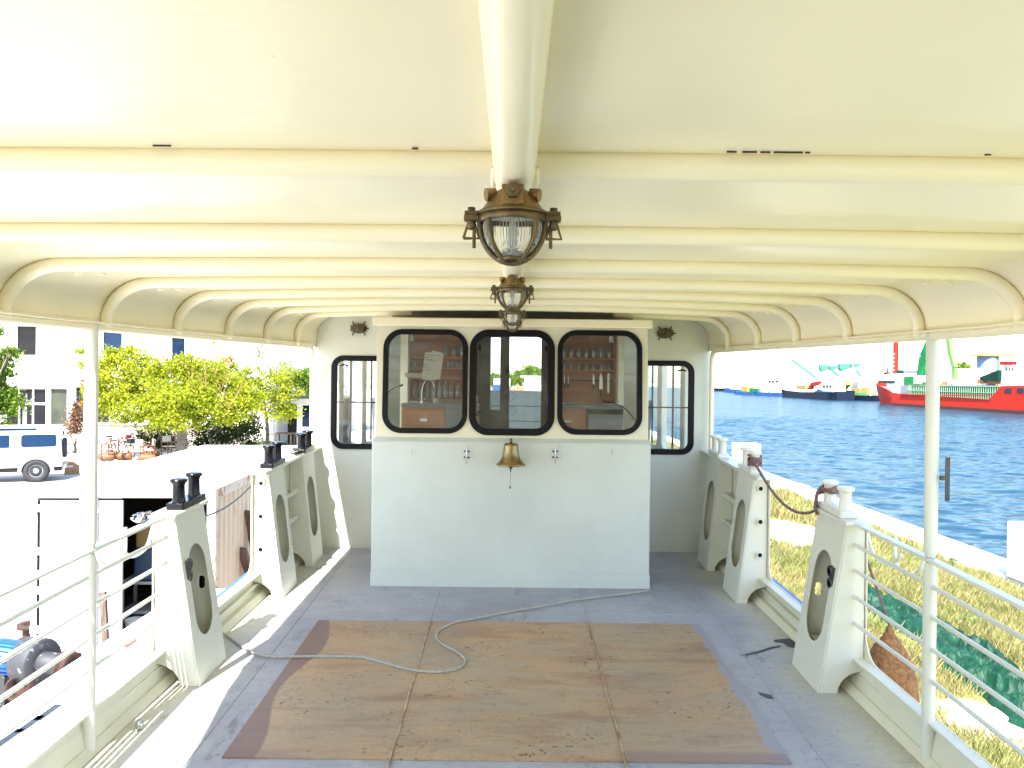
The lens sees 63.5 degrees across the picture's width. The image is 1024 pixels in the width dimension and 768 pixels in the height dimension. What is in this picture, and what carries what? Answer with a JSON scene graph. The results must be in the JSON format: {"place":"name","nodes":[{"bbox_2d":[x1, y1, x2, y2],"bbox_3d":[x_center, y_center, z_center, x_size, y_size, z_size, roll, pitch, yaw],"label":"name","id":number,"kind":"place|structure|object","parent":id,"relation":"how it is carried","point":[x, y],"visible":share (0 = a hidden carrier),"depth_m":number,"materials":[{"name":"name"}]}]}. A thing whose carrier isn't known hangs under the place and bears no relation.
{"place":"outdoors","nodes":[
{"label":"outdoors","id":0,"kind":"place"},
{"bbox_2d":[0,611,30,622],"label":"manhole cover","id":1,"kind":"object","parent":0,"point":[26,617],"visible":0.42,"depth_m":12.70,"materials":[{"name":"white"}]},
{"bbox_2d":[16,620,30,639],"bbox_3d":[-6.711,3.481,11.559,0.400,0.270,0.397,1,0,0],"label":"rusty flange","id":2,"kind":"object","parent":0,"point":[24,627],"visible":0.27,"depth_m":11.44,"materials":[{"name":"brown metal"}]},
{"bbox_2d":[22,393,34,424],"bbox_3d":[-21.823,1.872,37.011,0.840,2.897,0.120,1,0,0],"label":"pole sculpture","id":3,"kind":"object","parent":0,"point":[24,420],"visible":0.45,"depth_m":36.96,"materials":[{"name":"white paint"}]},
{"bbox_2d":[130,511,151,522],"bbox_3d":[-1.744,0.624,3.886,0.071,0.048,0.110,1,0,0],"label":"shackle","id":4,"kind":"object","parent":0,"point":[140,517],"visible":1,"depth_m":3.87,"materials":[{"name":"silver metal"}]},
{"bbox_2d":[0,323,309,443],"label":"apartment building","id":5,"kind":"structure","parent":0,"point":[47,373],"depth_m":46.01,"materials":[{"name":"white paint"}]},
{"bbox_2d":[12,325,38,358],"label":"window","id":6,"kind":"structure","parent":5,"relation":"in","point":[25,335],"depth_m":46.21,"materials":[{"name":"grey glass"}]},
{"bbox_2d":[5,388,45,424],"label":"window","id":7,"kind":"structure","parent":5,"relation":"in","point":[38,407],"depth_m":46.23,"materials":[{"name":"white paint"}]},
{"bbox_2d":[49,388,66,427],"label":"window","id":8,"kind":"structure","parent":5,"relation":"in","point":[58,396],"depth_m":46.23,"materials":[{"name":"white paint"}]},
{"bbox_2d":[48,330,78,363],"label":"window","id":9,"kind":"structure","parent":5,"relation":"in","point":[63,352],"depth_m":46.21,"materials":[{"name":"white paint"}]},
{"bbox_2d":[74,386,108,421],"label":"window","id":10,"kind":"structure","parent":5,"relation":"in","point":[77,394],"depth_m":46.23,"materials":[{"name":"white paint"}]},
{"bbox_2d":[99,332,121,356],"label":"window","id":11,"kind":"structure","parent":5,"relation":"in","point":[114,339],"depth_m":46.21,"materials":[{"name":"blue glass"}]},
{"bbox_2d":[170,338,184,364],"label":"window","id":12,"kind":"structure","parent":5,"relation":"in","point":[177,344],"depth_m":46.21,"materials":[{"name":"blue glass"}]},
{"bbox_2d":[80,422,243,447],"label":"garden wall","id":13,"kind":"structure","parent":0,"point":[105,429],"depth_m":43.02,"materials":[{"name":"white paint"}]},
{"bbox_2d":[0,388,374,638],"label":"ground","id":14,"kind":"structure","parent":0,"point":[15,520],"depth_m":21.23,"materials":[{"name":"concrete"}]},
{"bbox_2d":[0,323,31,424],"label":"street tree","id":15,"kind":"object","parent":14,"relation":"on","point":[11,400],"visible":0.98,"depth_m":35.98,"materials":[{"name":"green plant"}]},
{"bbox_2d":[0,424,72,481],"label":"offroad van","id":16,"kind":"object","parent":14,"relation":"on","point":[34,453],"visible":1,"depth_m":28.73,"materials":[{"name":"white paint"}]},
{"bbox_2d":[0,636,81,708],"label":"pump unit","id":17,"kind":"object","parent":14,"relation":"on","point":[16,669],"visible":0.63,"depth_m":8.86,"materials":[{"name":"blue paint"}]},
{"bbox_2d":[64,462,79,474],"bbox_3d":[-16.628,3.157,31.244,0.480,0.500,0.400,0,0,-23],"label":"cardboard box","id":18,"kind":"object","parent":14,"relation":"on","point":[74,469],"visible":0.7,"depth_m":31.07,"materials":[{"name":"brown cardboard"}]},
{"bbox_2d":[61,401,83,452],"bbox_3d":[-20.434,2.033,38.564,0.983,2.613,2.305,0,0,-24],"label":"conifer","id":19,"kind":"object","parent":14,"relation":"on","point":[74,423],"visible":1,"depth_m":37.90,"materials":[{"name":"brown plant"}]},
{"bbox_2d":[79,453,84,652],"bbox_3d":[-5.505,2.261,10.592,0.068,2.747,0.068,1,0,0],"label":"mooring pole","id":20,"kind":"object","parent":14,"relation":"on","point":[81,476],"visible":0.38,"depth_m":10.56,"materials":[{"name":"white metal"}]},
{"bbox_2d":[99,591,108,642],"bbox_3d":[-4.832,3.066,9.828,0.243,1.172,0.083,1,0,39],"label":"wooden prop","id":21,"kind":"object","parent":14,"relation":"on","point":[104,621],"visible":0.43,"depth_m":9.83,"materials":[{"name":"brown wood"}]},
{"bbox_2d":[98,453,115,460],"bbox_3d":[-17.774,3.198,36.253,0.720,0.340,0.335,1,0,-17],"label":"buoy","id":22,"kind":"object","parent":14,"relation":"on","point":[106,457],"visible":0.67,"depth_m":36.12,"materials":[{"name":"orange plastic"}]},
{"bbox_2d":[100,438,119,451],"bbox_3d":[-18.201,2.907,37.442,0.595,0.900,0.560,1,0,33],"label":"folding chair","id":23,"kind":"object","parent":14,"relation":"on","point":[112,443],"visible":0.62,"depth_m":37.47,"materials":[{"name":"white wood"}]},
{"bbox_2d":[0,589,224,767],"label":"side platform","id":24,"kind":"structure","parent":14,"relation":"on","point":[21,740],"depth_m":4.43,"materials":[{"name":"white paint"}]},
{"bbox_2d":[99,433,133,452],"bbox_3d":[-18.499,2.836,38.445,1.736,1.041,0.505,0,0,-40],"label":"bicycle","id":25,"kind":"object","parent":14,"relation":"on","point":[128,436],"visible":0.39,"depth_m":38.61,"materials":[{"name":"white metal"}]},
{"bbox_2d":[101,437,134,461],"bbox_3d":[-17.174,2.863,36.079,0.505,1.041,1.736,1,0,27],"label":"bicycle","id":26,"kind":"object","parent":14,"relation":"on","point":[130,440],"visible":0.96,"depth_m":36.24,"materials":[{"name":"grey metal"}]},
{"bbox_2d":[116,453,132,459],"bbox_3d":[-17.170,3.203,36.560,0.720,0.340,0.335,1,0,-6],"label":"buoy","id":27,"kind":"object","parent":14,"relation":"on","point":[119,456],"visible":0.91,"depth_m":36.42,"materials":[{"name":"orange plastic"}]},
{"bbox_2d":[129,439,143,460],"bbox_3d":[-16.632,2.928,36.627,0.595,0.900,0.560,0,0,-25],"label":"folding chair","id":28,"kind":"object","parent":14,"relation":"on","point":[139,442],"visible":0.91,"depth_m":36.77,"materials":[{"name":"white wood"}]},
{"bbox_2d":[138,454,155,460],"bbox_3d":[-15.880,3.220,35.988,0.720,0.340,0.335,1,0,-11],"label":"buoy","id":29,"kind":"object","parent":14,"relation":"on","point":[141,457],"visible":0.6,"depth_m":35.85,"materials":[{"name":"orange plastic"}]},
{"bbox_2d":[140,439,155,454],"bbox_3d":[-16.376,2.929,37.142,0.560,0.900,0.595,0,0,-34],"label":"folding chair","id":30,"kind":"object","parent":14,"relation":"on","point":[152,443],"visible":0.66,"depth_m":37.16,"materials":[{"name":"white wood"}]},
{"bbox_2d":[77,353,236,420],"bbox_3d":[-16.829,0.931,39.061,7.591,4.872,1.204,1,0,0],"label":"redbud shoot","id":31,"kind":"object","parent":14,"relation":"on","point":[229,357],"visible":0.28,"depth_m":38.99,"materials":[{"name":"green plant"}]},
{"bbox_2d":[129,423,188,450],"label":"dark shrub","id":32,"kind":"object","parent":14,"relation":"on","point":[145,436],"visible":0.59,"depth_m":41.14,"materials":[{"name":"green plant"}]},
{"bbox_2d":[30,445,296,652],"bbox_3d":[-5.205,2.473,14.108,2.314,2.293,7.065,1,0,-3],"label":"shipping container","id":33,"kind":"object","parent":14,"relation":"on","point":[126,492],"visible":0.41,"depth_m":10.70,"materials":[{"name":"metal"}]},
{"bbox_2d":[30,497,123,652],"bbox_3d":[-5.576,2.453,10.589,1.131,2.023,0.085,1,0,-3],"label":"door","id":34,"kind":"structure","parent":33,"relation":"in","point":[59,522],"depth_m":10.57,"materials":[{"name":"paint"}]},
{"bbox_2d":[124,616,143,627],"bbox_3d":[-5.051,3.315,11.099,0.297,0.315,0.292,1,0,-3],"label":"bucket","id":35,"kind":"object","parent":33,"relation":"in","point":[129,621],"visible":0.3,"depth_m":11.16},
{"bbox_2d":[123,574,199,628],"bbox_3d":[-4.869,3.076,11.459,0.900,0.800,0.500,1,0,-3],"label":"storage rack","id":36,"kind":"object","parent":33,"relation":"on","point":[146,608],"visible":0.14,"depth_m":11.30,"materials":[{"name":"grey metal"}]},
{"bbox_2d":[134,547,151,579],"bbox_3d":[-4.908,2.447,11.373,0.440,0.420,0.360,1,0,-3],"label":"storage crate","id":37,"kind":"object","parent":36,"relation":"on","point":[142,563],"visible":0.2,"depth_m":11.19,"materials":[{"name":"blue plastic"}]},
{"bbox_2d":[136,526,151,546],"bbox_3d":[-4.902,2.068,11.351,0.400,0.300,0.300,1,0,-3],"label":"storage crate","id":38,"kind":"object","parent":37,"relation":"on","point":[142,536],"visible":0.26,"depth_m":11.20,"materials":[{"name":"brown plastic"}]},
{"bbox_2d":[161,435,176,454],"bbox_3d":[-16.265,2.919,39.263,0.560,0.900,0.595,1,0,31],"label":"folding chair","id":39,"kind":"object","parent":14,"relation":"on","point":[165,439],"visible":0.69,"depth_m":39.21,"materials":[{"name":"orange wood"}]},
{"bbox_2d":[70,341,272,451],"bbox_3d":[-15.752,0.710,37.684,9.116,5.373,4.953,1,0,0],"label":"maple tree","id":40,"kind":"object","parent":14,"relation":"on","point":[170,402],"visible":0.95,"depth_m":37.22,"materials":[{"name":"green plant"}]},
{"bbox_2d":[168,349,247,418],"bbox_3d":[-13.635,0.025,37.076,3.819,3.225,0.854,1,0,0],"label":"bare shrub","id":41,"kind":"object","parent":14,"relation":"on","point":[216,386],"visible":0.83,"depth_m":37.08,"materials":[{"name":"brown plant"}]},
{"bbox_2d":[187,417,242,446],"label":"dark shrub","id":42,"kind":"object","parent":14,"relation":"on","point":[204,439],"visible":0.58,"depth_m":41.10,"materials":[{"name":"green plant"}]},
{"bbox_2d":[212,412,272,444],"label":"dark shrub","id":43,"kind":"object","parent":14,"relation":"on","point":[245,428],"visible":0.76,"depth_m":41.08,"materials":[{"name":"green plant"}]},
{"bbox_2d":[240,547,249,572],"bbox_3d":[-3.819,3.016,12.291,0.160,1.279,0.649,1,0,24],"label":"plank","id":44,"kind":"object","parent":14,"relation":"on","point":[244,558],"visible":0.21,"depth_m":12.06,"materials":[{"name":"brown wood"}]},
{"bbox_2d":[244,510,250,544],"bbox_3d":[-3.840,2.766,12.590,0.160,1.769,0.651,1,0,24],"label":"plank","id":45,"kind":"object","parent":14,"relation":"on","point":[247,513],"visible":0.14,"depth_m":12.34,"materials":[{"name":"brown wood"}]},
{"bbox_2d":[205,341,308,444],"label":"young tree","id":46,"kind":"object","parent":14,"relation":"on","point":[282,409],"visible":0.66,"depth_m":41.84,"materials":[{"name":"green plant"}]},
{"bbox_2d":[274,432,295,445],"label":"work table","id":47,"kind":"object","parent":14,"relation":"on","point":[290,433],"visible":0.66,"depth_m":43.46,"materials":[{"name":"brown wood"}]},
{"bbox_2d":[248,345,347,410],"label":"green tree","id":48,"kind":"object","parent":14,"relation":"on","point":[302,383],"visible":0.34,"depth_m":42.77,"materials":[{"name":"green plant"}]},
{"bbox_2d":[272,395,349,444],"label":"building","id":49,"kind":"structure","parent":14,"relation":"on","point":[300,425],"depth_m":45.55,"materials":[{"name":"white metal"}]},
{"bbox_2d":[303,405,309,425],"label":"window","id":50,"kind":"structure","parent":49,"relation":"in","point":[306,418],"depth_m":44.04,"materials":[{"name":"blue glass"}]},
{"bbox_2d":[344,361,356,429],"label":"house","id":51,"kind":"structure","parent":14,"relation":"on","point":[354,386],"depth_m":59.98,"materials":[{"name":"white paint"}]},
{"bbox_2d":[494,378,509,389],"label":"lorry","id":52,"kind":"object","parent":14,"relation":"on","point":[496,383],"visible":0.2,"depth_m":110.00,"materials":[{"name":"white"}]},
{"bbox_2d":[0,0,1023,767],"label":"work boat","id":53,"kind":"object","parent":14,"relation":"on","point":[708,178],"visible":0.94,"depth_m":3.38,"materials":[{"name":"paint"}]},
{"bbox_2d":[135,720,143,730],"bbox_3d":[-1.634,1.495,3.627,0.040,0.036,0.055,1,0,0],"label":"deck fitting","id":54,"kind":"object","parent":53,"relation":"on","point":[139,724],"visible":1,"depth_m":3.62,"materials":[{"name":"silver metal"}]},
{"bbox_2d":[166,471,205,509],"bbox_3d":[-1.697,0.552,4.310,0.090,0.153,0.310,1,3,0],"label":"double bollard","id":55,"kind":"object","parent":53,"relation":"on","point":[181,500],"visible":1,"depth_m":4.21,"materials":[{"name":"black metal"}]},
{"bbox_2d":[185,558,192,580],"bbox_3d":[-1.625,0.944,4.150,0.024,0.134,0.071,1,0,0],"label":"hose clamp","id":56,"kind":"object","parent":53,"relation":"attached to","point":[189,565],"visible":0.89,"depth_m":4.14,"materials":[{"name":"metal"}]},
{"bbox_2d":[205,485,250,516],"bbox_3d":[-1.736,0.714,4.969,0.012,0.090,1.012,1,0,1],"label":"cable","id":57,"kind":"object","parent":53,"relation":"attached to","point":[236,499],"visible":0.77,"depth_m":5.07,"materials":[{"name":"metal"}]},
{"bbox_2d":[260,441,284,468],"bbox_3d":[-1.654,0.487,5.720,0.090,0.153,0.310,1,3,0],"label":"double bollard","id":58,"kind":"object","parent":53,"relation":"on","point":[273,458],"visible":1,"depth_m":5.61,"materials":[{"name":"black metal"}]},
{"bbox_2d":[296,430,314,453],"bbox_3d":[-1.630,0.451,6.499,0.090,0.153,0.310,1,3,0],"label":"double bollard","id":59,"kind":"object","parent":53,"relation":"on","point":[304,439],"visible":0.91,"depth_m":6.41,"materials":[{"name":"black metal"}]},
{"bbox_2d":[350,321,368,335],"bbox_3d":[-1.261,-0.460,6.824,0.155,0.119,0.065,1,0,0],"label":"bulkhead lamp","id":60,"kind":"object","parent":53,"relation":"attached to","point":[358,328],"visible":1,"depth_m":6.81,"materials":[{"name":"gold metal"}]},
{"bbox_2d":[400,334,409,426],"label":"column","id":61,"kind":"structure","parent":53,"relation":"on","point":[404,369],"depth_m":9.18,"materials":[{"name":"beige paint"}]},
{"bbox_2d":[422,351,443,379],"bbox_3d":[-0.565,-0.133,5.880,0.156,0.212,0.017,1,0,0],"label":"paper note","id":62,"kind":"object","parent":53,"relation":"attached to","point":[432,364],"visible":1,"depth_m":5.88,"materials":[{"name":"grey paper"}]},
{"bbox_2d":[222,589,650,672],"bbox_3d":[-0.217,1.452,4.812,2.845,0.079,0.935,1,0,-20],"label":"deck rope","id":63,"kind":"object","parent":53,"relation":"on","point":[368,658],"visible":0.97,"depth_m":4.53,"materials":[{"name":"grey fabric"}]},
{"bbox_2d":[401,402,479,427],"bbox_3d":[-0.784,0.727,9.109,0.825,1.030,0.450,1,0,0],"label":"galley counter","id":64,"kind":"object","parent":53,"relation":"on","point":[429,415],"visible":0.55,"depth_m":8.90,"materials":[{"name":"orange wood"}]},
{"bbox_2d":[410,334,478,401],"bbox_3d":[-0.789,-0.266,9.418,0.810,0.940,0.159,1,0,0],"label":"shelf unit","id":65,"kind":"object","parent":53,"relation":"attached to","point":[420,345],"visible":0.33,"depth_m":9.49,"materials":[{"name":"red wood"}]},
{"bbox_2d":[410,399,461,400],"bbox_3d":[-0.793,0.183,9.420,0.770,0.020,0.137,1,0,0],"label":"bottle shelf","id":66,"kind":"object","parent":65,"relation":"attached to","point":[439,400],"visible":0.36,"depth_m":9.35,"materials":[{"name":"orange wood"}]},
{"bbox_2d":[496,438,524,488],"bbox_3d":[-0.023,0.545,5.686,0.202,0.350,0.256,0,0,-32],"label":"ship bell","id":67,"kind":"object","parent":53,"relation":"hanging from","point":[510,458],"visible":1,"depth_m":5.61,"materials":[{"name":"gold metal"}]},
{"bbox_2d":[462,183,561,265],"bbox_3d":[0.001,-0.256,1.329,0.136,0.134,0.114,0,0,-38],"label":"caged lamp","id":68,"kind":"object","parent":53,"relation":"attached to","point":[511,219],"visible":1,"depth_m":1.30,"materials":[{"name":"gold metal"}]},
{"bbox_2d":[498,306,525,325],"bbox_3d":[0.002,-0.349,4.148,0.120,0.117,0.100,1,0,38],"label":"caged lamp","id":69,"kind":"object","parent":53,"relation":"attached to","point":[511,318],"visible":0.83,"depth_m":4.12,"materials":[{"name":"gold metal"}]},
{"bbox_2d":[490,275,534,310],"bbox_3d":[0.001,-0.287,2.599,0.120,0.117,0.100,1,0,38],"label":"caged lamp","id":70,"kind":"object","parent":53,"relation":"attached to","point":[511,290],"visible":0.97,"depth_m":2.57,"materials":[{"name":"gold metal"}]},
{"bbox_2d":[502,320,522,331],"bbox_3d":[0.002,-0.409,5.618,0.120,0.117,0.100,0,0,-38],"label":"caged lamp","id":71,"kind":"object","parent":53,"relation":"attached to","point":[512,328],"visible":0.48,"depth_m":5.61,"materials":[{"name":"gold metal"}]},
{"bbox_2d":[563,335,616,403],"bbox_3d":[0.794,-0.249,9.418,0.774,0.940,0.159,1,0,0],"label":"shelf unit","id":72,"kind":"object","parent":53,"relation":"attached to","point":[579,392],"visible":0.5,"depth_m":9.49,"materials":[{"name":"red wood"}]},
{"bbox_2d":[562,404,623,428],"bbox_3d":[0.805,0.744,9.109,0.800,1.030,0.450,1,0,0],"label":"galley counter","id":73,"kind":"object","parent":53,"relation":"on","point":[574,416],"visible":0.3,"depth_m":8.90,"materials":[{"name":"orange wood"}]},
{"bbox_2d":[586,409,622,429],"bbox_3d":[1.003,0.759,9.094,0.384,0.983,0.420,1,0,0],"label":"table","id":74,"kind":"object","parent":53,"relation":"on","point":[608,419],"visible":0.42,"depth_m":8.89,"materials":[{"name":"grey metal"}]},
{"bbox_2d":[616,336,623,412],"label":"column","id":75,"kind":"structure","parent":53,"relation":"on","point":[620,371],"depth_m":9.18,"materials":[{"name":"beige paint"}]},
{"bbox_2d":[657,326,675,339],"bbox_3d":[1.278,-0.420,6.824,0.155,0.119,0.065,1,0,0],"label":"bulkhead lamp","id":76,"kind":"object","parent":53,"relation":"attached to","point":[665,333],"visible":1,"depth_m":6.82,"materials":[{"name":"gold metal"}]},
{"bbox_2d":[709,435,729,458],"bbox_3d":[1.621,0.487,6.469,0.090,0.153,0.310,1,3,0],"label":"double bollard","id":77,"kind":"object","parent":53,"relation":"on","point":[718,449],"visible":1,"depth_m":6.35,"materials":[{"name":"white metal"}]},
{"bbox_2d":[738,447,763,474],"bbox_3d":[1.644,0.524,5.690,0.090,0.153,0.310,1,3,0],"label":"double bollard","id":78,"kind":"object","parent":53,"relation":"on","point":[751,470],"visible":0.83,"depth_m":5.63,"materials":[{"name":"white metal"}]},
{"bbox_2d":[747,454,838,514],"bbox_3d":[1.660,0.612,4.988,0.131,0.270,1.308,1,0,-1],"label":"mooring rope","id":79,"kind":"object","parent":78,"relation":"hanging from","point":[821,489],"visible":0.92,"depth_m":4.85,"materials":[{"name":"fabric"}]},
{"bbox_2d":[827,565,834,587],"bbox_3d":[1.605,0.979,4.150,0.024,0.135,0.071,1,0,0],"label":"hose clamp","id":80,"kind":"object","parent":53,"relation":"attached to","point":[830,572],"visible":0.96,"depth_m":4.13,"materials":[{"name":"metal"}]},
{"bbox_2d":[818,479,857,518],"bbox_3d":[1.685,0.590,4.280,0.090,0.153,0.310,1,3,0],"label":"double bollard","id":81,"kind":"object","parent":53,"relation":"on","point":[842,509],"visible":0.99,"depth_m":4.17,"materials":[{"name":"white metal"}]},
{"bbox_2d":[868,560,919,701],"bbox_3d":[1.967,1.282,4.305,0.322,1.206,0.321,1,0,-21],"label":"rope fender","id":82,"kind":"object","parent":53,"relation":"hanging from","point":[900,673],"visible":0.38,"depth_m":4.23,"materials":[{"name":"brown fabric"}]},
{"bbox_2d":[509,369,523,386],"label":"distant tree","id":83,"kind":"object","parent":14,"relation":"on","point":[516,379],"visible":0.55,"depth_m":159.12,"materials":[{"name":"green plant"}]},
{"bbox_2d":[520,375,540,390],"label":"guard hut","id":84,"kind":"object","parent":14,"relation":"on","point":[532,382],"visible":0.29,"depth_m":48.00,"materials":[{"name":"white paint"}]},
{"bbox_2d":[520,364,540,379],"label":"distant tree","id":85,"kind":"object","parent":14,"relation":"on","point":[530,369],"visible":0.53,"depth_m":149.13,"materials":[{"name":"green plant"}]},
{"bbox_2d":[289,447,303,455],"bbox_3d":[-1.629,0.509,6.251,0.089,0.060,0.142,1,0,0],"label":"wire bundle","id":86,"kind":"object","parent":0,"point":[296,451],"visible":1,"depth_m":6.23,"materials":[{"name":"metal"}]},
{"bbox_2d":[367,381,850,390],"bbox_3d":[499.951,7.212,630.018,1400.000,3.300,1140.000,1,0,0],"label":"quay","id":87,"kind":"structure","parent":0,"point":[650,385],"depth_m":701.78,"materials":[{"name":"concrete"}]},
{"bbox_2d":[791,359,864,380],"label":"cranes","id":88,"kind":"object","parent":87,"relation":"on","point":[825,371],"visible":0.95,"depth_m":521.96,"materials":[{"name":"white paint"}]},
{"bbox_2d":[957,361,972,368],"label":"tree","id":89,"kind":"object","parent":87,"relation":"on","point":[963,365],"visible":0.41,"depth_m":298.19,"materials":[{"name":"green plant"}]},
{"bbox_2d":[970,350,1019,371],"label":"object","id":90,"kind":"object","parent":87,"relation":"on","point":[988,361],"visible":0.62,"depth_m":326.38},
{"bbox_2d":[367,334,1023,389],"label":"sky","id":91,"kind":"structure","parent":0,"point":[745,365],"materials":[{"name":"white"}]},
{"bbox_2d":[522,384,1023,558],"bbox_3d":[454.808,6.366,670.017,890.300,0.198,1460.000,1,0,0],"label":"water","id":92,"kind":"structure","parent":0,"point":[872,453],"depth_m":60.27,"materials":[{"name":"blue liquid"}]},
{"bbox_2d":[724,385,740,392],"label":"work vessel","id":93,"kind":"object","parent":92,"relation":"on","point":[732,388],"visible":0.73,"depth_m":387.50,"materials":[{"name":"grey metal"}]},
{"bbox_2d":[734,382,759,394],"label":"work vessel","id":94,"kind":"object","parent":92,"relation":"on","point":[749,388],"visible":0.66,"depth_m":325.71,"materials":[{"name":"grey metal"}]},
{"bbox_2d":[754,368,790,396],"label":"work vessel","id":95,"kind":"object","parent":92,"relation":"on","point":[771,386],"visible":0.71,"depth_m":302.18,"materials":[{"name":"grey metal"}]},
{"bbox_2d":[781,379,854,400],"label":"cargo boat","id":96,"kind":"object","parent":92,"relation":"on","point":[836,392],"visible":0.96,"depth_m":247.70,"materials":[{"name":"blue paint"}]},
{"bbox_2d":[844,364,879,400],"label":"cargo boat","id":97,"kind":"object","parent":92,"relation":"on","point":[869,393],"visible":0.44,"depth_m":238.12,"materials":[{"name":"blue paint"}]},
{"bbox_2d":[876,339,1023,413],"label":"dredger ship","id":98,"kind":"object","parent":92,"relation":"on","point":[899,388],"visible":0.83,"depth_m":162.60,"materials":[{"name":"red paint"}]},
{"bbox_2d":[714,380,877,388],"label":"warehouse","id":99,"kind":"structure","parent":0,"point":[722,383],"depth_m":469.99,"materials":[{"name":"white paint"}]},
{"bbox_2d":[650,430,1023,591],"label":"quay edge","id":100,"kind":"object","parent":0,"point":[963,553],"depth_m":18.90,"materials":[{"name":"concrete"}]},
{"bbox_2d":[732,443,760,467],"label":"quay block","id":101,"kind":"structure","parent":100,"relation":"on","point":[736,451],"depth_m":31.01,"materials":[{"name":"white paint"}]},
{"bbox_2d":[1006,521,1023,582],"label":"quay block","id":102,"kind":"structure","parent":100,"relation":"on","point":[1015,550],"depth_m":14.93,"materials":[{"name":"white paint"}]},
{"bbox_2d":[650,438,1023,767],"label":"meadow","id":103,"kind":"structure","parent":0,"point":[985,700],"depth_m":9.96,"materials":[{"name":"plant"}]},
{"bbox_2d":[771,499,980,713],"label":"weeds","id":104,"kind":"object","parent":103,"relation":"on","point":[957,617],"visible":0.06,"depth_m":12.58,"materials":[{"name":"yellow plant"}]},
{"bbox_2d":[770,483,1023,750],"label":"bare patches","id":105,"kind":"object","parent":103,"relation":"on","point":[798,533],"visible":0.17,"depth_m":9.56,"materials":[{"name":"white"}]},
{"bbox_2d":[867,583,1023,728],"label":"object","id":106,"kind":"object","parent":103,"relation":"on","point":[1001,680],"visible":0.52,"depth_m":10.79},
{"bbox_2d":[892,368,995,386],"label":"warehouse","id":107,"kind":"structure","parent":0,"point":[946,374],"depth_m":259.98,"materials":[{"name":"grey concrete"}]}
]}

